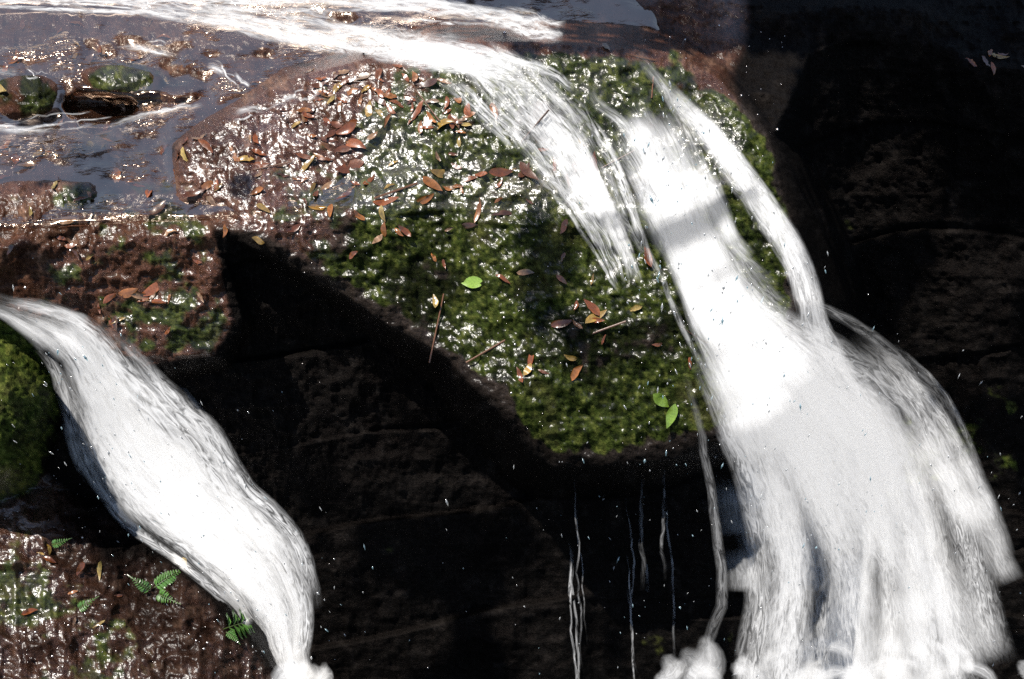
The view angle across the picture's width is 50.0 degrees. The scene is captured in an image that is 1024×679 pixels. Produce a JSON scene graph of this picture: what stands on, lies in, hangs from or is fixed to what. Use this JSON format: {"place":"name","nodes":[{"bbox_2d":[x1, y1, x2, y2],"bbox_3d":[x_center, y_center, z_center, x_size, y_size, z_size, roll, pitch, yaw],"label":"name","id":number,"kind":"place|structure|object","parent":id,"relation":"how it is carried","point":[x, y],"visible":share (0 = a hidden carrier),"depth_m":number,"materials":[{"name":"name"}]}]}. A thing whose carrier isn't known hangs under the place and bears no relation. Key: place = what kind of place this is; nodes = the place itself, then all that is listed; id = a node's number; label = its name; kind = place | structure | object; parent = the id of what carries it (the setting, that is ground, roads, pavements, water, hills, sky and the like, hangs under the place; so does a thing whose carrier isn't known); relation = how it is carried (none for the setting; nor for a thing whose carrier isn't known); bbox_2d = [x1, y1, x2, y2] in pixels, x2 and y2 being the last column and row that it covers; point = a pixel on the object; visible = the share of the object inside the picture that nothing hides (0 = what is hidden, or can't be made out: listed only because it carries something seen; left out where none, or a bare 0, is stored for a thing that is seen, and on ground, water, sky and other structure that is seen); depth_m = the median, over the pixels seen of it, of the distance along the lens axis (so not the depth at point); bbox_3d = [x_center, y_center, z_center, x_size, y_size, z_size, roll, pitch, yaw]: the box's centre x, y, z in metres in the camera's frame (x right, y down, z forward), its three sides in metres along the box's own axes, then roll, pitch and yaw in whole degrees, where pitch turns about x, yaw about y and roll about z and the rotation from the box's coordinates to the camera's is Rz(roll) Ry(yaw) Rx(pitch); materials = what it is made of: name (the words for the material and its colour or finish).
{"place":"outdoors","nodes":[
{"label":"outdoors","id":0,"kind":"place"},
{"bbox_2d":[0,0,658,231],"bbox_3d":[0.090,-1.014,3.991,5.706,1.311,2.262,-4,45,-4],"label":"stream water","id":1,"kind":"structure","parent":0,"point":[22,29],"depth_m":3.40,"materials":[{"name":"grey liquid"}]},
{"bbox_2d":[0,0,1023,678],"bbox_3d":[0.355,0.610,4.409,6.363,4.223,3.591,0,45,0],"label":"water streaks","id":2,"kind":"object","parent":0,"point":[890,180],"visible":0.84,"depth_m":3.42,"materials":[{"name":"white liquid"}]},
{"bbox_2d":[51,538,254,644],"bbox_3d":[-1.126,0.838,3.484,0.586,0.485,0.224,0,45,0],"label":"ferns","id":3,"kind":"object","parent":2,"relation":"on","point":[248,627],"visible":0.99,"depth_m":3.47,"materials":[{"name":"green plant"}]},
{"bbox_2d":[0,0,649,272],"bbox_3d":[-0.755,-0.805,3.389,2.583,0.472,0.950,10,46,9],"label":"water rapids","id":4,"kind":"structure","parent":2,"relation":"on","point":[440,50],"depth_m":3.17,"materials":[{"name":"white liquid"}]},
{"bbox_2d":[0,9,1023,627],"bbox_3d":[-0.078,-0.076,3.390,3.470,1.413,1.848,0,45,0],"label":"fallen leaves","id":5,"kind":"object","parent":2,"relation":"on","point":[150,291],"visible":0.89,"depth_m":3.06,"materials":[{"name":"brown plant"}]},
{"bbox_2d":[0,5,1023,677],"bbox_3d":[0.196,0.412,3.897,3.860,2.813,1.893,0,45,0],"label":"twigs","id":6,"kind":"object","parent":2,"relation":"on","point":[302,363],"visible":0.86,"depth_m":3.14,"materials":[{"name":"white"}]},
{"bbox_2d":[12,81,1021,678],"bbox_3d":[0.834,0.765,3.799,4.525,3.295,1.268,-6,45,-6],"label":"water spray","id":7,"kind":"object","parent":2,"relation":"on","point":[566,365],"visible":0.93,"depth_m":3.07,"materials":[{"name":"white liquid"}]},
{"bbox_2d":[52,107,999,678],"bbox_3d":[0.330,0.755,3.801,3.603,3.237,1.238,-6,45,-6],"label":"waterfalls","id":8,"kind":"object","parent":2,"relation":"on","point":[774,387],"visible":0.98,"depth_m":3.29,"materials":[{"name":"white liquid"}]}
]}

